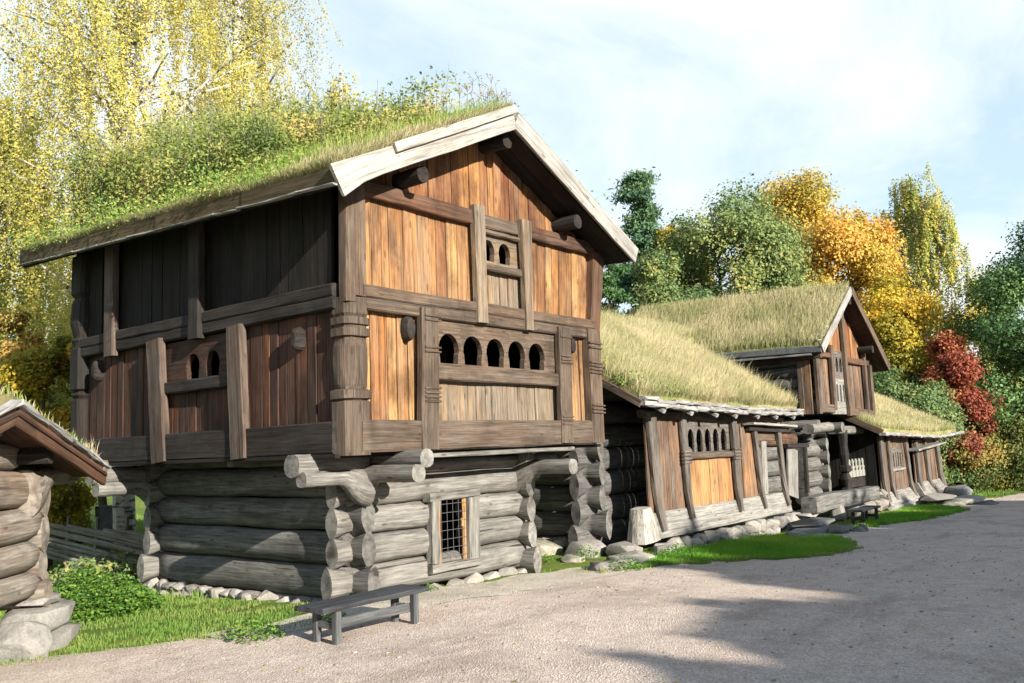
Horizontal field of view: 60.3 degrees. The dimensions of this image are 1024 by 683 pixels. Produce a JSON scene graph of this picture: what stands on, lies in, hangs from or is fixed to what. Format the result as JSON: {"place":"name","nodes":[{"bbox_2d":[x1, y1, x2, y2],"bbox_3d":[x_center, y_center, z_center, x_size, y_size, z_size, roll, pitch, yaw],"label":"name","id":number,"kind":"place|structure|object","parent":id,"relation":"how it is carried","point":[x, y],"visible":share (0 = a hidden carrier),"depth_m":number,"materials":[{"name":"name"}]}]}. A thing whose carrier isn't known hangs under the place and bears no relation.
{"place":"outdoors","nodes":[
{"label":"outdoors","id":0,"kind":"place"},
{"bbox_2d":[0,511,214,614],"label":"meadow grass","id":1,"kind":"structure","parent":0,"point":[141,527],"depth_m":15.70,"materials":[{"name":"green plant"}]},
{"bbox_2d":[0,596,330,653],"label":"lawn grass","id":2,"kind":"structure","parent":0,"point":[80,640],"depth_m":11.12,"materials":[{"name":"green plant"}]},
{"bbox_2d":[202,556,678,639],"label":"trodden path","id":3,"kind":"structure","parent":0,"point":[522,582],"depth_m":12.40,"materials":[{"name":"beige gravel"}]},
{"bbox_2d":[322,611,346,621],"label":"weed","id":4,"kind":"object","parent":3,"relation":"on","point":[329,614],"visible":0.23,"depth_m":10.35,"materials":[{"name":"green plant"}]},
{"bbox_2d":[423,583,438,590],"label":"weed","id":5,"kind":"object","parent":3,"relation":"on","point":[431,586],"visible":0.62,"depth_m":12.48,"materials":[{"name":"green plant"}]},
{"bbox_2d":[609,554,643,570],"bbox_3d":[1.818,3.573,14.232,0.624,0.286,0.615,-8,-9,38],"label":"weed","id":6,"kind":"object","parent":3,"relation":"on","point":[630,564],"visible":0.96,"depth_m":14.13,"materials":[{"name":"green plant"}]},
{"bbox_2d":[0,466,1023,666],"bbox_3d":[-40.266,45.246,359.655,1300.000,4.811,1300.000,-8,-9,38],"label":"ground","id":7,"kind":"structure","parent":0,"point":[140,508],"depth_m":12.09,"materials":[{"name":"green plant"}]},
{"bbox_2d":[0,309,47,397],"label":"autumn shrub","id":8,"kind":"object","parent":7,"relation":"on","point":[23,344],"visible":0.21,"depth_m":20.15,"materials":[{"name":"yellow plant"}]},
{"bbox_2d":[1,366,71,411],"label":"autumn shrub","id":9,"kind":"object","parent":7,"relation":"on","point":[63,398],"visible":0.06,"depth_m":24.48,"materials":[{"name":"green plant"}]},
{"bbox_2d":[0,86,76,402],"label":"birch tree","id":10,"kind":"object","parent":7,"relation":"on","point":[6,275],"visible":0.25,"depth_m":30.25,"materials":[{"name":"yellow plant"}]},
{"bbox_2d":[0,334,100,569],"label":"autumn shrub","id":11,"kind":"object","parent":7,"relation":"on","point":[30,373],"visible":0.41,"depth_m":18.19,"materials":[{"name":"yellow plant"}]},
{"bbox_2d":[0,384,110,663],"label":"log hut","id":12,"kind":"object","parent":7,"relation":"on","point":[40,455],"visible":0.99,"depth_m":9.64,"materials":[{"name":"brown wood"}]},
{"bbox_2d":[70,534,90,543],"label":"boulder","id":13,"kind":"object","parent":7,"relation":"on","point":[78,542],"visible":0.06,"depth_m":20.68,"materials":[{"name":"stone"}]},
{"bbox_2d":[48,548,138,593],"bbox_3d":[-7.361,4.117,15.724,2.672,0.773,2.645,-8,-9,38],"label":"nettle patch","id":14,"kind":"object","parent":7,"relation":"on","point":[63,572],"visible":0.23,"depth_m":15.60,"materials":[{"name":"green plant"}]},
{"bbox_2d":[45,302,143,505],"bbox_3d":[-12.656,2.225,26.998,4.455,7.560,4.011,-1,-7,-11],"label":"autumn shrub","id":15,"kind":"object","parent":7,"relation":"on","point":[102,501],"depth_m":26.75,"materials":[{"name":"yellow plant"}]},
{"bbox_2d":[46,517,161,572],"bbox_3d":[-7.620,3.807,16.428,11.513,1.071,0.125,-6,-8,28],"label":"pole fence","id":16,"kind":"object","parent":7,"relation":"on","point":[67,549],"visible":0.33,"depth_m":16.56,"materials":[{"name":"grey wood"}]},
{"bbox_2d":[95,505,112,551],"bbox_3d":[-8.733,4.091,18.826,0.344,1.154,0.336,-8,-9,38],"label":"stone post","id":17,"kind":"object","parent":7,"relation":"on","point":[104,513],"visible":0.4,"depth_m":18.74,"materials":[{"name":"stone"}]},
{"bbox_2d":[53,565,165,621],"bbox_3d":[-5.936,3.575,12.622,2.041,0.760,1.735,-8,-9,38],"label":"nettle patch","id":18,"kind":"object","parent":7,"relation":"on","point":[134,593],"visible":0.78,"depth_m":12.30,"materials":[{"name":"green plant"}]},
{"bbox_2d":[0,0,273,546],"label":"birch tree","id":19,"kind":"object","parent":7,"relation":"on","point":[122,66],"visible":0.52,"depth_m":20.68,"materials":[{"name":"yellow plant"}]},
{"bbox_2d":[141,0,344,151],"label":"birch tree","id":20,"kind":"object","parent":7,"relation":"on","point":[250,31],"visible":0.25,"depth_m":25.36,"materials":[{"name":"yellow plant"}]},
{"bbox_2d":[16,88,637,602],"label":"storehouse","id":21,"kind":"structure","parent":7,"relation":"on","point":[314,376],"depth_m":12.96,"materials":[{"name":"brown weathered wood"},{"name":"grass"},{"name":"granite"}]},
{"bbox_2d":[164,333,226,394],"bbox_3d":[-4.656,0.342,13.078,2.100,0.796,0.185,-8,-9,38],"label":"window","id":22,"kind":"structure","parent":21,"relation":"in","point":[180,355],"depth_m":13.08,"materials":[{"name":"brown wood"}]},
{"bbox_2d":[2,103,468,253],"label":"roof weeds","id":23,"kind":"object","parent":21,"relation":"on","point":[207,183],"visible":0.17,"depth_m":13.06,"materials":[{"name":"green plant"}]},
{"bbox_2d":[40,66,474,232],"bbox_3d":[-4.577,-3.636,15.311,9.054,3.465,3.957,-8,-9,38],"label":"bramble thicket","id":24,"kind":"object","parent":21,"relation":"on","point":[231,143],"visible":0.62,"depth_m":14.42,"materials":[{"name":"green plant"}]},
{"bbox_2d":[383,73,514,115],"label":"dry stalks","id":25,"kind":"object","parent":21,"relation":"on","point":[506,97],"visible":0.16,"depth_m":13.66,"materials":[{"name":"green plant"}]},
{"bbox_2d":[371,70,518,116],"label":"seed heads","id":26,"kind":"object","parent":25,"relation":"attached to","point":[470,94],"visible":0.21,"depth_m":13.71,"materials":[{"name":"plant"}]},
{"bbox_2d":[438,320,558,386],"bbox_3d":[-0.178,0.215,13.435,0.181,0.870,3.100,-8,-9,38],"label":"window","id":27,"kind":"structure","parent":21,"relation":"in","point":[458,332],"depth_m":13.37,"materials":[{"name":"brown wood"}]},
{"bbox_2d":[485,229,521,278],"bbox_3d":[-0.182,-1.380,13.736,0.195,0.684,1.140,-8,-9,38],"label":"window","id":28,"kind":"structure","parent":21,"relation":"in","point":[511,268],"depth_m":13.76,"materials":[{"name":"brown wood"}]},
{"bbox_2d":[319,65,359,136],"bbox_3d":[-6.263,-2.220,34.482,3.610,18.166,2.928,-8,-9,38],"label":"birch tree","id":29,"kind":"object","parent":7,"relation":"on","point":[341,88],"visible":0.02,"depth_m":35.37,"materials":[{"name":"yellow plant"}]},
{"bbox_2d":[0,493,1023,682],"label":"gravel yard","id":30,"kind":"structure","parent":7,"relation":"on","point":[681,639],"depth_m":9.18,"materials":[{"name":"grey gravel"}]},
{"bbox_2d":[224,615,285,643],"bbox_3d":[-2.795,3.127,9.615,0.660,0.253,0.658,-8,-9,38],"label":"weed","id":31,"kind":"object","parent":30,"relation":"on","point":[259,626],"visible":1,"depth_m":9.56,"materials":[{"name":"green plant"}]},
{"bbox_2d":[294,584,429,644],"bbox_3d":[-1.621,3.017,9.740,0.482,0.409,1.586,-8,-9,38],"label":"bench","id":32,"kind":"object","parent":30,"relation":"on","point":[336,606],"visible":0.99,"depth_m":9.55,"materials":[{"name":"grey wood"}]},
{"bbox_2d":[120,536,1023,682],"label":"loose pebbles","id":33,"kind":"object","parent":30,"relation":"on","point":[772,680],"visible":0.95,"depth_m":9.78,"materials":[{"name":"stone"}]},
{"bbox_2d":[600,539,863,572],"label":"fringe grass","id":34,"kind":"structure","parent":30,"relation":"on","point":[848,548],"depth_m":15.27,"materials":[{"name":"green plant"}]},
{"bbox_2d":[827,525,849,533],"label":"rubble stone","id":35,"kind":"object","parent":30,"relation":"on","point":[838,529],"visible":0.98,"depth_m":20.27,"materials":[{"name":"stone"}]},
{"bbox_2d":[844,524,853,530],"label":"rubble stone","id":36,"kind":"object","parent":30,"relation":"on","point":[851,527],"visible":0.62,"depth_m":20.72,"materials":[{"name":"stone"}]},
{"bbox_2d":[853,526,865,531],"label":"rubble stone","id":37,"kind":"object","parent":30,"relation":"on","point":[858,529],"visible":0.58,"depth_m":20.63,"materials":[{"name":"stone"}]},
{"bbox_2d":[858,524,868,530],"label":"rubble stone","id":38,"kind":"object","parent":30,"relation":"on","point":[865,527],"visible":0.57,"depth_m":20.89,"materials":[{"name":"stone"}]},
{"bbox_2d":[937,499,969,505],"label":"stone slab","id":39,"kind":"structure","parent":30,"relation":"on","point":[947,502],"depth_m":29.99,"materials":[{"name":"stone"}]},
{"bbox_2d":[920,493,956,500],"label":"stone slab","id":40,"kind":"structure","parent":39,"relation":"on","point":[935,496],"depth_m":30.83,"materials":[{"name":"stone"}]},
{"bbox_2d":[536,538,563,555],"bbox_3d":[0.558,4.151,17.450,0.812,0.486,0.863,-8,-9,38],"label":"boulder","id":41,"kind":"object","parent":7,"relation":"on","point":[547,547],"visible":0.37,"depth_m":17.22,"materials":[{"name":"stone"}]},
{"bbox_2d":[541,554,559,562],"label":"weed","id":42,"kind":"object","parent":7,"relation":"on","point":[549,560],"visible":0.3,"depth_m":15.71,"materials":[{"name":"green plant"}]},
{"bbox_2d":[560,554,586,562],"bbox_3d":[1.115,3.987,16.094,0.459,0.209,0.769,-4,-7,15],"label":"boulder","id":43,"kind":"object","parent":7,"relation":"on","point":[570,558],"visible":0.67,"depth_m":15.84,"materials":[{"name":"stone"}]},
{"bbox_2d":[563,539,606,557],"bbox_3d":[1.452,4.063,17.032,0.753,0.420,0.881,-8,-9,38],"label":"boulder","id":44,"kind":"object","parent":7,"relation":"on","point":[599,546],"visible":0.52,"depth_m":16.80,"materials":[{"name":"stone"}]},
{"bbox_2d":[576,545,600,559],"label":"weed","id":45,"kind":"object","parent":7,"relation":"on","point":[594,552],"visible":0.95,"depth_m":16.02,"materials":[{"name":"green plant"}]},
{"bbox_2d":[589,559,633,570],"bbox_3d":[1.651,3.730,14.631,0.707,0.240,1.153,-4,-7,16],"label":"boulder","id":46,"kind":"object","parent":7,"relation":"on","point":[597,566],"visible":0.49,"depth_m":14.26,"materials":[{"name":"stone"}]},
{"bbox_2d":[601,225,638,315],"bbox_3d":[4.247,0.998,36.493,3.522,11.863,3.167,-8,-9,38],"label":"pine tree","id":47,"kind":"object","parent":7,"relation":"on","point":[609,291],"visible":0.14,"depth_m":36.58,"materials":[{"name":"green plant"}]},
{"bbox_2d":[605,541,642,555],"bbox_3d":[2.134,4.014,16.825,0.615,0.355,0.998,-5,-8,25],"label":"boulder","id":48,"kind":"object","parent":7,"relation":"on","point":[618,547],"visible":0.6,"depth_m":16.52,"materials":[{"name":"stone"}]},
{"bbox_2d":[449,306,803,553],"bbox_3d":[2.662,1.924,23.873,9.477,6.662,12.065,-8,-9,38],"label":"farmhouse","id":49,"kind":"object","parent":7,"relation":"on","point":[688,465],"visible":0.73,"depth_m":18.85,"materials":[{"name":"brown wood"}]},
{"bbox_2d":[614,370,650,386],"bbox_3d":[2.280,0.725,17.103,0.717,0.346,0.914,-5,-7,19],"label":"roof plant","id":50,"kind":"object","parent":49,"relation":"on","point":[629,377],"visible":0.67,"depth_m":16.92,"materials":[{"name":"green plant"}]},
{"bbox_2d":[663,378,682,393],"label":"roof plant","id":51,"kind":"object","parent":49,"relation":"on","point":[674,387],"visible":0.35,"depth_m":17.68,"materials":[{"name":"green plant"}]},
{"bbox_2d":[686,420,734,458],"bbox_3d":[4.383,2.152,19.565,0.171,0.871,2.360,-8,-9,38],"label":"window","id":52,"kind":"structure","parent":49,"relation":"in","point":[692,425],"depth_m":19.65,"materials":[{"name":"brown wood"}]},
{"bbox_2d":[760,441,767,493],"bbox_3d":[6.295,3.060,21.998,0.129,1.514,0.363,-8,-9,38],"label":"door","id":53,"kind":"structure","parent":49,"relation":"in","point":[763,448],"depth_m":21.95,"materials":[{"name":"grey wood"}]},
{"bbox_2d":[606,550,656,562],"bbox_3d":[2.079,3.852,15.496,0.810,0.314,0.983,-8,-9,38],"label":"boulder","id":54,"kind":"object","parent":7,"relation":"on","point":[639,556],"visible":0.47,"depth_m":15.23,"materials":[{"name":"stone"}]},
{"bbox_2d":[606,166,665,319],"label":"pine tree","id":55,"kind":"object","parent":7,"relation":"on","point":[636,188],"visible":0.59,"depth_m":46.97,"materials":[{"name":"green plant"}]},
{"bbox_2d":[654,543,675,555],"bbox_3d":[2.979,4.003,16.879,0.402,0.248,0.762,-6,-8,31],"label":"boulder","id":56,"kind":"object","parent":7,"relation":"on","point":[657,548],"visible":0.45,"depth_m":16.66,"materials":[{"name":"stone"}]},
{"bbox_2d":[627,242,716,315],"bbox_3d":[6.282,1.373,38.103,5.985,11.530,5.696,-8,-9,38],"label":"broadleaf tree","id":57,"kind":"object","parent":7,"relation":"on","point":[656,269],"visible":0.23,"depth_m":37.71,"materials":[{"name":"green plant"}]},
{"bbox_2d":[624,222,722,313],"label":"broadleaf tree","id":58,"kind":"object","parent":7,"relation":"on","point":[665,229],"visible":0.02,"depth_m":46.81,"materials":[{"name":"green plant"}]},
{"bbox_2d":[657,543,694,559],"bbox_3d":[2.899,3.704,15.547,0.685,0.316,0.683,-8,-9,38],"label":"weed","id":59,"kind":"object","parent":7,"relation":"on","point":[677,549],"visible":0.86,"depth_m":15.53,"materials":[{"name":"green plant"}]},
{"bbox_2d":[635,173,833,302],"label":"broadleaf tree","id":60,"kind":"object","parent":7,"relation":"on","point":[766,255],"visible":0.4,"depth_m":41.14,"materials":[{"name":"green plant"}]},
{"bbox_2d":[641,531,851,567],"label":"grass patch","id":61,"kind":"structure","parent":7,"relation":"on","point":[776,545],"depth_m":17.05,"materials":[{"name":"green plant"}]},
{"bbox_2d":[630,279,889,519],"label":"storehouse","id":62,"kind":"structure","parent":7,"relation":"on","point":[824,341],"depth_m":27.81,"materials":[{"name":"brown wood"}]},
{"bbox_2d":[786,448,798,498],"bbox_3d":[8.049,3.756,25.287,0.097,1.532,1.038,-8,-9,38],"label":"door","id":63,"kind":"structure","parent":62,"relation":"in","point":[791,453],"depth_m":25.22,"materials":[{"name":"grey wood"}]},
{"bbox_2d":[826,349,843,378],"bbox_3d":[10.329,0.746,28.107,0.070,0.900,1.440,-8,-9,38],"label":"window","id":64,"kind":"structure","parent":62,"relation":"in","point":[837,354],"depth_m":28.20,"materials":[{"name":"grey wood"}]},
{"bbox_2d":[829,378,846,413],"bbox_3d":[10.367,1.748,27.987,0.070,1.120,1.440,-8,-9,38],"label":"window","id":65,"kind":"structure","parent":62,"relation":"in","point":[840,388],"depth_m":28.07,"materials":[{"name":"grey wood"}]},
{"bbox_2d":[786,525,828,536],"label":"stone slab","id":66,"kind":"structure","parent":7,"relation":"on","point":[803,531],"depth_m":20.21,"materials":[{"name":"stone"}]},
{"bbox_2d":[789,517,834,526],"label":"stone slab","id":67,"kind":"structure","parent":66,"relation":"on","point":[812,521],"depth_m":21.46,"materials":[{"name":"stone"}]},
{"bbox_2d":[795,509,819,516],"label":"stone slab","id":68,"kind":"structure","parent":67,"relation":"on","point":[801,514],"depth_m":22.33,"materials":[{"name":"stone"}]},
{"bbox_2d":[801,486,879,513],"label":"timber beam","id":69,"kind":"structure","parent":68,"relation":"on","point":[823,502],"depth_m":23.60,"materials":[{"name":"grey wood"}]},
{"bbox_2d":[723,161,925,384],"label":"broadleaf tree","id":70,"kind":"object","parent":7,"relation":"on","point":[862,249],"visible":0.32,"depth_m":48.85,"materials":[{"name":"orange plant"}]},
{"bbox_2d":[830,505,845,521],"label":"stone slab","id":71,"kind":"structure","parent":7,"relation":"on","point":[838,514],"depth_m":23.48,"materials":[{"name":"stone"}]},
{"bbox_2d":[846,505,880,524],"bbox_3d":[9.241,4.573,23.094,0.426,0.434,1.605,-8,-9,38],"label":"bench","id":72,"kind":"object","parent":7,"relation":"on","point":[864,510],"visible":0.85,"depth_m":22.79,"materials":[{"name":"grey wood"}]},
{"bbox_2d":[783,387,963,510],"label":"gallery shed","id":73,"kind":"structure","parent":7,"relation":"on","point":[895,446],"depth_m":30.73,"materials":[{"name":"brown wood"}]},
{"bbox_2d":[891,447,905,471],"bbox_3d":[13.266,4.055,30.388,0.135,0.806,1.600,-8,-9,38],"label":"window","id":74,"kind":"structure","parent":73,"relation":"in","point":[895,451],"depth_m":30.49,"materials":[{"name":"wood"}]},
{"bbox_2d":[860,266,953,391],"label":"broadleaf tree","id":75,"kind":"object","parent":7,"relation":"on","point":[900,338],"visible":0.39,"depth_m":42.66,"materials":[{"name":"yellow plant"}]},
{"bbox_2d":[849,504,969,527],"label":"grass patch","id":76,"kind":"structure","parent":7,"relation":"on","point":[915,513],"depth_m":25.42,"materials":[{"name":"green plant"}]},
{"bbox_2d":[867,360,979,489],"bbox_3d":[17.946,4.102,39.928,6.070,6.579,6.692,-8,-9,38],"label":"shrub","id":77,"kind":"object","parent":7,"relation":"on","point":[932,399],"visible":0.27,"depth_m":38.34,"materials":[{"name":"green plant"}]},
{"bbox_2d":[864,162,1001,379],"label":"birch tree","id":78,"kind":"object","parent":7,"relation":"on","point":[921,229],"visible":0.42,"depth_m":55.85,"materials":[{"name":"yellow plant"}]},
{"bbox_2d":[909,329,1007,484],"bbox_3d":[20.333,3.279,40.355,4.124,7.674,4.370,-8,-9,38],"label":"red tree","id":79,"kind":"object","parent":7,"relation":"on","point":[960,373],"visible":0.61,"depth_m":39.16,"materials":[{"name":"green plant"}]},
{"bbox_2d":[944,485,972,495],"bbox_3d":[17.350,5.885,34.262,0.960,0.550,1.543,-8,-9,38],"label":"boulder","id":80,"kind":"object","parent":7,"relation":"on","point":[958,490],"visible":0.58,"depth_m":33.73,"materials":[{"name":"stone"}]},
{"bbox_2d":[941,410,1013,493],"bbox_3d":[19.856,5.323,40.708,6.111,4.756,5.567,-8,-9,38],"label":"autumn shrub","id":81,"kind":"object","parent":7,"relation":"on","point":[995,449],"visible":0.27,"depth_m":39.05,"materials":[{"name":"green plant"}]},
{"bbox_2d":[938,278,1023,467],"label":"broadleaf tree","id":82,"kind":"object","parent":7,"relation":"on","point":[981,356],"visible":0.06,"depth_m":54.00,"materials":[{"name":"green plant"}]},
{"bbox_2d":[939,220,1023,431],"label":"broadleaf tree","id":83,"kind":"object","parent":7,"relation":"on","point":[1002,338],"visible":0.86,"depth_m":40.16,"materials":[{"name":"green plant"}]},
{"bbox_2d":[967,500,998,504],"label":"stone slab","id":84,"kind":"structure","parent":7,"relation":"on","point":[988,502],"depth_m":31.10,"materials":[{"name":"stone"}]},
{"bbox_2d":[951,495,985,503],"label":"stone slab","id":85,"kind":"structure","parent":84,"relation":"on","point":[975,498],"depth_m":31.91,"materials":[{"name":"stone"}]},
{"bbox_2d":[949,403,1023,491],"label":"autumn shrub","id":86,"kind":"object","parent":7,"relation":"on","point":[1007,479],"visible":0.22,"depth_m":39.86,"materials":[{"name":"green plant"}]},
{"bbox_2d":[991,390,1023,481],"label":"shrub","id":87,"kind":"object","parent":7,"relation":"on","point":[1003,430],"visible":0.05,"depth_m":40.24,"materials":[{"name":"green plant"}]},
{"bbox_2d":[0,0,1023,382],"label":"sky","id":88,"kind":"structure","parent":0,"point":[702,93],"materials":[{"name":"blue"}]},
{"bbox_2d":[194,516,1023,682],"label":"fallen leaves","id":89,"kind":"object","parent":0,"point":[513,681],"visible":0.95,"depth_m":10.10,"materials":[{"name":"plant"}]},
{"bbox_2d":[879,473,1023,496],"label":"verge grass","id":90,"kind":"structure","parent":0,"point":[989,494],"depth_m":38.99,"materials":[{"name":"green plant"}]}
]}

